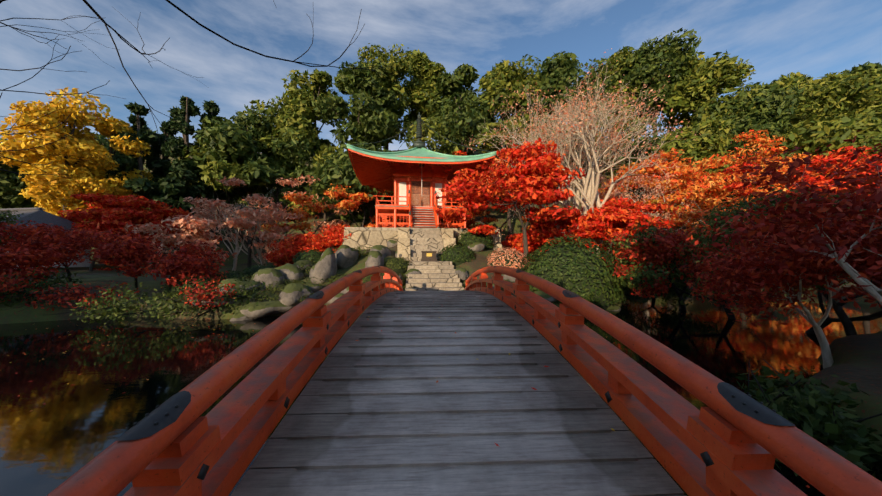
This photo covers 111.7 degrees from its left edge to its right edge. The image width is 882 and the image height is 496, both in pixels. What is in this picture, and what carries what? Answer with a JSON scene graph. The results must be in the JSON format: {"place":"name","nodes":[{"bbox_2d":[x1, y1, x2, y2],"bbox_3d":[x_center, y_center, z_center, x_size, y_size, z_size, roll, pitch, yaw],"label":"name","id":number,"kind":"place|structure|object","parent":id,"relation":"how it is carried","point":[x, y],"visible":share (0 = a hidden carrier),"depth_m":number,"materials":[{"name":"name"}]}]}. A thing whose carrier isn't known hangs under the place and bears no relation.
{"place":"outdoors","nodes":[
{"label":"outdoors","id":0,"kind":"place"},
{"bbox_2d":[0,282,881,495],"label":"pond water","id":1,"kind":"structure","parent":0,"point":[60,433],"depth_m":7.89,"materials":[{"name":"black liquid"}]},
{"bbox_2d":[7,291,814,487],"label":"fallen leaves","id":2,"kind":"object","parent":1,"relation":"on","point":[357,340],"visible":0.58,"depth_m":5.43,"materials":[{"name":"red plant"}]},
{"bbox_2d":[0,141,881,449],"bbox_3d":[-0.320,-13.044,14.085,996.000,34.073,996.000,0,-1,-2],"label":"ground","id":3,"kind":"structure","parent":0,"point":[858,359],"depth_m":13.64,"materials":[{"name":"green plant"}]},
{"bbox_2d":[0,210,29,250],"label":"tree","id":4,"kind":"object","parent":3,"relation":"on","point":[9,213],"visible":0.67,"depth_m":16.29,"materials":[{"name":"green plant"}]},
{"bbox_2d":[0,153,43,208],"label":"green tree","id":5,"kind":"object","parent":3,"relation":"on","point":[12,185],"visible":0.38,"depth_m":36.70,"materials":[{"name":"green plant"}]},
{"bbox_2d":[0,219,86,297],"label":"tree","id":6,"kind":"object","parent":3,"relation":"on","point":[28,256],"visible":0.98,"depth_m":13.20,"materials":[{"name":"red plant"}]},
{"bbox_2d":[0,221,86,276],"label":"tree","id":7,"kind":"object","parent":3,"relation":"on","point":[71,251],"visible":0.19,"depth_m":17.30,"materials":[{"name":"red plant"}]},
{"bbox_2d":[0,207,90,269],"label":"house","id":8,"kind":"structure","parent":3,"relation":"on","point":[39,215],"depth_m":28.88,"materials":[{"name":"white paint"}]},
{"bbox_2d":[0,223,113,281],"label":"tree","id":9,"kind":"object","parent":3,"relation":"on","point":[87,243],"visible":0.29,"depth_m":18.30,"materials":[{"name":"red plant"}]},
{"bbox_2d":[0,87,123,223],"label":"ginkgo tree","id":10,"kind":"object","parent":3,"relation":"on","point":[52,185],"visible":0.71,"depth_m":32.30,"materials":[{"name":"yellow plant"}]},
{"bbox_2d":[52,130,107,171],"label":"green tree","id":11,"kind":"object","parent":3,"relation":"on","point":[101,139],"visible":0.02,"depth_m":46.86,"materials":[{"name":"green plant"}]},
{"bbox_2d":[59,116,154,265],"bbox_3d":[-41.184,-6.901,37.154,8.263,19.180,8.307,0,-1,-2],"label":"ginkgo tree","id":12,"kind":"object","parent":3,"relation":"on","point":[109,127],"visible":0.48,"depth_m":36.21,"materials":[{"name":"yellow plant"}]},
{"bbox_2d":[71,213,156,271],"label":"maple tree","id":13,"kind":"object","parent":3,"relation":"on","point":[110,222],"visible":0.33,"depth_m":27.85,"materials":[{"name":"red plant"}]},
{"bbox_2d":[69,229,173,287],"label":"tree","id":14,"kind":"object","parent":3,"relation":"on","point":[132,249],"visible":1,"depth_m":15.53,"materials":[{"name":"red plant"}]},
{"bbox_2d":[57,193,204,268],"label":"maple tree","id":15,"kind":"object","parent":3,"relation":"on","point":[126,206],"visible":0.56,"depth_m":30.17,"materials":[{"name":"red plant"}]},
{"bbox_2d":[85,102,176,208],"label":"cedar tree","id":16,"kind":"object","parent":3,"relation":"on","point":[139,185],"visible":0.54,"depth_m":37.92,"materials":[{"name":"green plant"}]},
{"bbox_2d":[0,265,272,333],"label":"shrubs","id":17,"kind":"object","parent":3,"relation":"on","point":[116,308],"visible":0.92,"depth_m":12.33,"materials":[{"name":"green plant"}]},
{"bbox_2d":[130,121,193,255],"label":"cedar tree","id":18,"kind":"object","parent":3,"relation":"on","point":[162,166],"visible":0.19,"depth_m":41.44,"materials":[{"name":"green plant"}]},
{"bbox_2d":[143,96,210,251],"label":"cedar tree","id":19,"kind":"object","parent":3,"relation":"on","point":[186,171],"visible":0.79,"depth_m":38.98,"materials":[{"name":"green plant"}]},
{"bbox_2d":[140,209,221,257],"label":"maple tree","id":20,"kind":"object","parent":3,"relation":"on","point":[183,228],"visible":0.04,"depth_m":33.37,"materials":[{"name":"red plant"}]},
{"bbox_2d":[144,240,229,287],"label":"bank tree","id":21,"kind":"object","parent":3,"relation":"on","point":[188,264],"visible":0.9,"depth_m":14.62,"materials":[{"name":"red plant"}]},
{"bbox_2d":[124,196,258,272],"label":"maple tree","id":22,"kind":"object","parent":3,"relation":"on","point":[191,232],"visible":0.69,"depth_m":21.35,"materials":[{"name":"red plant"}]},
{"bbox_2d":[161,273,221,298],"bbox_3d":[-12.291,2.010,14.986,2.739,1.702,2.289,0,-1,-2],"label":"island shrub","id":23,"kind":"object","parent":3,"relation":"on","point":[170,289],"visible":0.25,"depth_m":14.29,"materials":[{"name":"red plant"}]},
{"bbox_2d":[174,99,219,249],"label":"cedar tree","id":24,"kind":"object","parent":3,"relation":"on","point":[211,108],"visible":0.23,"depth_m":40.97,"materials":[{"name":"green plant"}]},
{"bbox_2d":[0,0,395,198],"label":"bare tree","id":25,"kind":"object","parent":3,"relation":"on","point":[118,34],"visible":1,"depth_m":2.61,"materials":[{"name":"brown plant"}]},
{"bbox_2d":[177,130,278,249],"bbox_3d":[-30.649,-8.036,44.563,12.549,17.360,13.110,0,-1,24],"label":"tree","id":26,"kind":"object","parent":3,"relation":"on","point":[213,172],"visible":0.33,"depth_m":39.60,"materials":[{"name":"green plant"}]},
{"bbox_2d":[193,200,263,272],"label":"pale bare tree","id":27,"kind":"object","parent":3,"relation":"on","point":[237,250],"visible":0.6,"depth_m":24.04,"materials":[{"name":"grey plant"}]},
{"bbox_2d":[216,270,250,282],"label":"island shrub","id":28,"kind":"object","parent":3,"relation":"on","point":[231,274],"visible":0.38,"depth_m":16.11,"materials":[{"name":"green plant"}]},
{"bbox_2d":[210,116,270,239],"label":"cedar tree","id":29,"kind":"object","parent":3,"relation":"on","point":[220,193],"visible":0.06,"depth_m":44.86,"materials":[{"name":"green plant"}]},
{"bbox_2d":[191,104,291,243],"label":"tree","id":30,"kind":"object","parent":3,"relation":"on","point":[229,141],"visible":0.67,"depth_m":41.36,"materials":[{"name":"green plant"}]},
{"bbox_2d":[210,188,276,265],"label":"pale bare tree","id":31,"kind":"object","parent":3,"relation":"on","point":[259,252],"visible":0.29,"depth_m":27.21,"materials":[{"name":"grey plant"}]},
{"bbox_2d":[190,177,303,267],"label":"maple tree","id":32,"kind":"object","parent":3,"relation":"on","point":[248,213],"visible":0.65,"depth_m":25.27,"materials":[{"name":"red plant"}]},
{"bbox_2d":[240,263,276,277],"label":"island shrub","id":33,"kind":"object","parent":3,"relation":"on","point":[251,270],"visible":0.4,"depth_m":18.32,"materials":[{"name":"green plant"}]},
{"bbox_2d":[231,132,319,223],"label":"tree","id":34,"kind":"object","parent":3,"relation":"on","point":[253,170],"visible":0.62,"depth_m":43.48,"materials":[{"name":"green plant"}]},
{"bbox_2d":[244,95,322,223],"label":"tree","id":35,"kind":"object","parent":3,"relation":"on","point":[294,123],"visible":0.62,"depth_m":46.05,"materials":[{"name":"green plant"}]},
{"bbox_2d":[256,193,329,265],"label":"maple tree","id":36,"kind":"object","parent":3,"relation":"on","point":[300,199],"visible":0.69,"depth_m":32.08,"materials":[{"name":"red plant"}]},
{"bbox_2d":[265,233,325,267],"bbox_3d":[-10.604,0.578,22.324,5.090,3.327,4.263,0,-1,-2],"label":"shrub","id":37,"kind":"object","parent":3,"relation":"on","point":[289,249],"visible":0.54,"depth_m":21.15,"materials":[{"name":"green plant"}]},
{"bbox_2d":[242,175,361,240],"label":"maple tree","id":38,"kind":"object","parent":3,"relation":"on","point":[292,183],"visible":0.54,"depth_m":36.13,"materials":[{"name":"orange plant"}]},
{"bbox_2d":[292,249,322,262],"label":"island shrub","id":39,"kind":"object","parent":3,"relation":"on","point":[312,255],"visible":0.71,"depth_m":19.90,"materials":[{"name":"green plant"}]},
{"bbox_2d":[271,68,348,161],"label":"tree","id":40,"kind":"object","parent":3,"relation":"on","point":[316,86],"visible":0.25,"depth_m":52.04,"materials":[{"name":"green plant"}]},
{"bbox_2d":[290,143,346,240],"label":"tree","id":41,"kind":"object","parent":3,"relation":"on","point":[326,151],"visible":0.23,"depth_m":43.78,"materials":[{"name":"green plant"}]},
{"bbox_2d":[299,224,353,252],"bbox_3d":[-7.742,-0.153,22.347,4.506,3.252,4.256,0,-1,-2],"label":"shrub","id":42,"kind":"object","parent":3,"relation":"on","point":[335,240],"visible":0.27,"depth_m":21.18,"materials":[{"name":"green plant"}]},
{"bbox_2d":[311,59,399,190],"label":"tree","id":43,"kind":"object","parent":3,"relation":"on","point":[369,92],"visible":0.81,"depth_m":47.02,"materials":[{"name":"green plant"}]},
{"bbox_2d":[310,141,401,223],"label":"tree","id":44,"kind":"object","parent":3,"relation":"on","point":[342,174],"visible":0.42,"depth_m":35.80,"materials":[{"name":"green plant"}]},
{"bbox_2d":[324,183,392,237],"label":"maple tree","id":45,"kind":"object","parent":3,"relation":"on","point":[349,204],"visible":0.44,"depth_m":33.38,"materials":[{"name":"orange plant"}]},
{"bbox_2d":[211,246,540,301],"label":"moss patches","id":46,"kind":"object","parent":3,"relation":"on","point":[301,282],"visible":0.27,"depth_m":15.40,"materials":[{"name":"green plant"}]},
{"bbox_2d":[348,43,414,150],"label":"tree","id":47,"kind":"object","parent":3,"relation":"on","point":[399,70],"visible":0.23,"depth_m":52.68,"materials":[{"name":"green plant"}]},
{"bbox_2d":[362,273,405,287],"bbox_3d":[-3.103,1.770,15.953,2.462,1.046,2.057,0,-1,-2],"label":"moss shrub","id":48,"kind":"object","parent":3,"relation":"on","point":[369,278],"visible":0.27,"depth_m":15.48,"materials":[{"name":"green plant"}]},
{"bbox_2d":[384,257,411,272],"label":"shrub","id":49,"kind":"object","parent":3,"relation":"on","point":[398,265],"visible":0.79,"depth_m":17.24,"materials":[{"name":"green plant"}]},
{"bbox_2d":[342,227,501,290],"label":"stone base","id":50,"kind":"structure","parent":3,"relation":"on","point":[419,249],"depth_m":20.17,"materials":[{"name":"beige stone"}]},
{"bbox_2d":[346,112,496,227],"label":"temple hall","id":51,"kind":"structure","parent":50,"relation":"on","point":[417,177],"depth_m":25.36,"materials":[{"name":"red wood"}]},
{"bbox_2d":[385,117,458,201],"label":"tree","id":52,"kind":"object","parent":3,"relation":"on","point":[437,143],"visible":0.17,"depth_m":41.68,"materials":[{"name":"green plant"}]},
{"bbox_2d":[402,49,445,141],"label":"tree","id":53,"kind":"object","parent":3,"relation":"on","point":[420,87],"visible":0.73,"depth_m":56.21,"materials":[{"name":"green plant"}]},
{"bbox_2d":[189,240,663,320],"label":"rocks","id":54,"kind":"object","parent":3,"relation":"on","point":[329,263],"visible":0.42,"depth_m":15.82,"materials":[{"name":"grey stone"}]},
{"bbox_2d":[388,150,466,203],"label":"maple tree","id":55,"kind":"object","parent":3,"relation":"on","point":[461,153],"visible":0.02,"depth_m":43.62,"materials":[{"name":"red plant"}]},
{"bbox_2d":[437,243,475,265],"bbox_3d":[0.997,0.653,19.510,2.690,1.900,2.366,0,-1,-2],"label":"shrub","id":56,"kind":"object","parent":3,"relation":"on","point":[457,254],"visible":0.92,"depth_m":18.78,"materials":[{"name":"green plant"}]},
{"bbox_2d":[422,63,495,146],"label":"tree","id":57,"kind":"object","parent":3,"relation":"on","point":[452,92],"visible":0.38,"depth_m":50.55,"materials":[{"name":"green plant"}]},
{"bbox_2d":[47,266,881,495],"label":"bridge","id":58,"kind":"structure","parent":3,"relation":"on","point":[374,410],"depth_m":2.30,"materials":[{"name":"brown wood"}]},
{"bbox_2d":[437,105,498,196],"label":"tree","id":59,"kind":"object","parent":3,"relation":"on","point":[468,125],"visible":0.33,"depth_m":42.14,"materials":[{"name":"green plant"}]},
{"bbox_2d":[456,229,495,249],"bbox_3d":[2.544,-0.312,22.261,3.098,2.498,2.502,0,-1,-2],"label":"bush","id":60,"kind":"object","parent":3,"relation":"on","point":[467,238],"visible":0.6,"depth_m":21.50,"materials":[{"name":"green plant"}]},
{"bbox_2d":[450,155,509,224],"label":"maple tree","id":61,"kind":"object","parent":3,"relation":"on","point":[488,183],"visible":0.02,"depth_m":36.28,"materials":[{"name":"red plant"}]},
{"bbox_2d":[452,175,546,249],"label":"maple tree","id":62,"kind":"object","parent":3,"relation":"on","point":[470,222],"visible":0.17,"depth_m":32.91,"materials":[{"name":"red plant"}]},
{"bbox_2d":[471,59,544,139],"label":"tree","id":63,"kind":"object","parent":3,"relation":"on","point":[501,79],"visible":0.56,"depth_m":51.43,"materials":[{"name":"green plant"}]},
{"bbox_2d":[487,247,529,269],"bbox_3d":[4.276,0.947,19.045,2.874,2.125,2.544,0,-1,-2],"label":"bush","id":64,"kind":"object","parent":3,"relation":"on","point":[510,258],"visible":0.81,"depth_m":18.25,"materials":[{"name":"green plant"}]},
{"bbox_2d":[434,138,585,261],"bbox_3d":[5.731,-2.706,23.092,9.878,9.586,12.969,0,-1,24],"label":"maple tree","id":65,"kind":"object","parent":3,"relation":"on","point":[542,181],"visible":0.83,"depth_m":19.19,"materials":[{"name":"red plant"}]},
{"bbox_2d":[476,113,545,239],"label":"tree","id":66,"kind":"object","parent":3,"relation":"on","point":[489,146],"visible":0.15,"depth_m":40.35,"materials":[{"name":"green plant"}]},
{"bbox_2d":[499,54,550,120],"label":"tree","id":67,"kind":"object","parent":3,"relation":"on","point":[530,72],"visible":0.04,"depth_m":57.32,"materials":[{"name":"green plant"}]},
{"bbox_2d":[522,115,600,208],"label":"tree","id":68,"kind":"object","parent":3,"relation":"on","point":[554,139],"visible":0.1,"depth_m":43.27,"materials":[{"name":"green plant"}]},
{"bbox_2d":[503,212,623,260],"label":"maple tree","id":69,"kind":"object","parent":3,"relation":"on","point":[566,227],"visible":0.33,"depth_m":25.45,"materials":[{"name":"red plant"}]},
{"bbox_2d":[519,51,617,124],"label":"tree","id":70,"kind":"object","parent":3,"relation":"on","point":[559,70],"visible":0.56,"depth_m":50.90,"materials":[{"name":"green plant"}]},
{"bbox_2d":[520,235,625,309],"bbox_3d":[6.924,2.046,16.349,5.450,5.556,4.839,0,-1,-2],"label":"bush","id":71,"kind":"object","parent":3,"relation":"on","point":[583,271],"visible":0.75,"depth_m":14.81,"materials":[{"name":"green plant"}]},
{"bbox_2d":[464,48,700,255],"bbox_3d":[9.764,-4.415,26.383,15.398,18.671,20.538,0,-1,-2],"label":"pale bare tree","id":72,"kind":"object","parent":3,"relation":"on","point":[588,188],"visible":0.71,"depth_m":22.84,"materials":[{"name":"beige plant"}]},
{"bbox_2d":[567,55,645,135],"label":"tree","id":73,"kind":"object","parent":3,"relation":"on","point":[618,70],"visible":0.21,"depth_m":58.08,"materials":[{"name":"green plant"}]},
{"bbox_2d":[572,101,645,202],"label":"tree","id":74,"kind":"object","parent":3,"relation":"on","point":[608,118],"visible":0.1,"depth_m":45.80,"materials":[{"name":"green plant"}]},
{"bbox_2d":[553,174,678,267],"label":"maple tree","id":75,"kind":"object","parent":3,"relation":"on","point":[625,190],"visible":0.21,"depth_m":31.04,"materials":[{"name":"red plant"}]},
{"bbox_2d":[562,196,675,260],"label":"maple tree","id":76,"kind":"object","parent":3,"relation":"on","point":[624,220],"visible":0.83,"depth_m":21.02,"materials":[{"name":"red plant"}]},
{"bbox_2d":[605,45,669,116],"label":"tree","id":77,"kind":"object","parent":3,"relation":"on","point":[625,51],"visible":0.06,"depth_m":61.88,"materials":[{"name":"green plant"}]},
{"bbox_2d":[598,114,699,213],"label":"tree","id":78,"kind":"object","parent":3,"relation":"on","point":[655,142],"visible":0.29,"depth_m":41.84,"materials":[{"name":"green plant"}]},
{"bbox_2d":[600,198,705,289],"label":"maple tree","id":79,"kind":"object","parent":3,"relation":"on","point":[674,210],"visible":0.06,"depth_m":21.63,"materials":[{"name":"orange plant"}]},
{"bbox_2d":[612,27,701,147],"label":"tree","id":80,"kind":"object","parent":3,"relation":"on","point":[664,52],"visible":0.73,"depth_m":54.49,"materials":[{"name":"green plant"}]},
{"bbox_2d":[610,173,703,239],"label":"maple tree","id":81,"kind":"object","parent":3,"relation":"on","point":[650,195],"visible":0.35,"depth_m":26.60,"materials":[{"name":"orange plant"}]},
{"bbox_2d":[601,234,721,308],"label":"tree","id":82,"kind":"object","parent":3,"relation":"on","point":[671,292],"visible":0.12,"depth_m":15.85,"materials":[{"name":"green plant"}]},
{"bbox_2d":[594,148,741,229],"bbox_3d":[24.292,-5.471,36.323,15.900,12.484,15.003,0,-1,-2],"label":"maple tree","id":83,"kind":"object","parent":3,"relation":"on","point":[697,179],"visible":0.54,"depth_m":33.50,"materials":[{"name":"orange plant"}]},
{"bbox_2d":[605,219,747,309],"bbox_3d":[11.595,1.318,14.668,6.050,6.040,7.240,1,-1,-40],"label":"tree","id":84,"kind":"object","parent":3,"relation":"on","point":[667,242],"visible":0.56,"depth_m":13.80,"materials":[{"name":"red plant"}]},
{"bbox_2d":[661,49,719,113],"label":"tree","id":85,"kind":"object","parent":3,"relation":"on","point":[689,65],"visible":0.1,"depth_m":58.54,"materials":[{"name":"green plant"}]},
{"bbox_2d":[657,116,735,223],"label":"tree","id":86,"kind":"object","parent":3,"relation":"on","point":[706,144],"visible":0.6,"depth_m":38.91,"materials":[{"name":"green plant"}]},
{"bbox_2d":[638,169,768,232],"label":"maple tree","id":87,"kind":"object","parent":3,"relation":"on","point":[709,203],"visible":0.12,"depth_m":35.30,"materials":[{"name":"orange plant"}]},
{"bbox_2d":[657,50,766,134],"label":"tree","id":88,"kind":"object","parent":3,"relation":"on","point":[707,84],"visible":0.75,"depth_m":51.09,"materials":[{"name":"green plant"}]},
{"bbox_2d":[606,204,854,319],"bbox_3d":[12.867,1.166,13.750,9.104,6.277,8.000,0,-1,-2],"label":"tree","id":89,"kind":"object","parent":3,"relation":"on","point":[635,274],"visible":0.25,"depth_m":14.13,"materials":[{"name":"red plant"}]},
{"bbox_2d":[644,167,851,246],"bbox_3d":[27.853,-2.631,28.409,17.408,10.696,14.043,1,-1,-38],"label":"maple tree","id":90,"kind":"object","parent":3,"relation":"on","point":[689,196],"visible":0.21,"depth_m":28.37,"materials":[{"name":"orange plant"}]},
{"bbox_2d":[691,82,805,141],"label":"tree","id":91,"kind":"object","parent":3,"relation":"on","point":[779,110],"visible":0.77,"depth_m":47.41,"materials":[{"name":"green plant"}]},
{"bbox_2d":[681,130,828,211],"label":"maple tree","id":92,"kind":"object","parent":3,"relation":"on","point":[761,146],"visible":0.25,"depth_m":37.59,"materials":[{"name":"orange plant"}]},
{"bbox_2d":[714,118,800,197],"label":"tree","id":93,"kind":"object","parent":3,"relation":"on","point":[734,144],"visible":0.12,"depth_m":41.42,"materials":[{"name":"green plant"}]},
{"bbox_2d":[685,130,881,304],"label":"red tree","id":94,"kind":"object","parent":3,"relation":"on","point":[812,208],"visible":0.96,"depth_m":5.45,"materials":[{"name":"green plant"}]},
{"bbox_2d":[688,153,881,239],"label":"maple tree","id":95,"kind":"object","parent":3,"relation":"on","point":[817,163],"visible":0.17,"depth_m":23.75,"materials":[{"name":"red plant"}]},
{"bbox_2d":[689,214,881,367],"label":"red tree","id":96,"kind":"object","parent":3,"relation":"on","point":[758,278],"visible":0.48,"depth_m":7.30,"materials":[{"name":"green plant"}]},
{"bbox_2d":[690,185,881,335],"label":"tree","id":97,"kind":"object","parent":3,"relation":"on","point":[847,323],"visible":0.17,"depth_m":10.23,"materials":[{"name":"red plant"}]},
{"bbox_2d":[700,359,881,481],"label":"broadleaf shrub","id":98,"kind":"object","parent":3,"relation":"on","point":[807,411],"visible":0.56,"depth_m":4.16,"materials":[{"name":"green plant"}]},
{"bbox_2d":[739,115,861,176],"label":"tree","id":99,"kind":"object","parent":3,"relation":"on","point":[809,140],"visible":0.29,"depth_m":38.81,"materials":[{"name":"green plant"}]},
{"bbox_2d":[724,201,881,333],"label":"tree","id":100,"kind":"object","parent":3,"relation":"on","point":[829,320],"depth_m":10.35,"materials":[{"name":"brown plant"}]},
{"bbox_2d":[769,71,849,100],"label":"tree","id":101,"kind":"object","parent":3,"relation":"on","point":[798,80],"visible":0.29,"depth_m":56.27,"materials":[{"name":"green plant"}]},
{"bbox_2d":[768,146,880,179],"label":"maple tree","id":102,"kind":"object","parent":3,"relation":"on","point":[847,155],"visible":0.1,"depth_m":29.53,"materials":[{"name":"red plant"}]},
{"bbox_2d":[785,69,881,128],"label":"tree","id":103,"kind":"object","parent":3,"relation":"on","point":[849,95],"visible":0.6,"depth_m":49.65,"materials":[{"name":"green plant"}]},
{"bbox_2d":[794,113,881,160],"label":"tree","id":104,"kind":"object","parent":3,"relation":"on","point":[867,128],"visible":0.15,"depth_m":39.25,"materials":[{"name":"green plant"}]},
{"bbox_2d":[844,61,881,83],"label":"tree","id":105,"kind":"object","parent":3,"relation":"on","point":[868,67],"visible":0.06,"depth_m":54.17,"materials":[{"name":"green plant"}]},
{"bbox_2d":[851,105,881,133],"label":"tree","id":106,"kind":"object","parent":3,"relation":"on","point":[870,113],"visible":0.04,"depth_m":42.22,"materials":[{"name":"green plant"}]},
{"bbox_2d":[0,0,881,151],"label":"sky","id":107,"kind":"structure","parent":0,"point":[813,38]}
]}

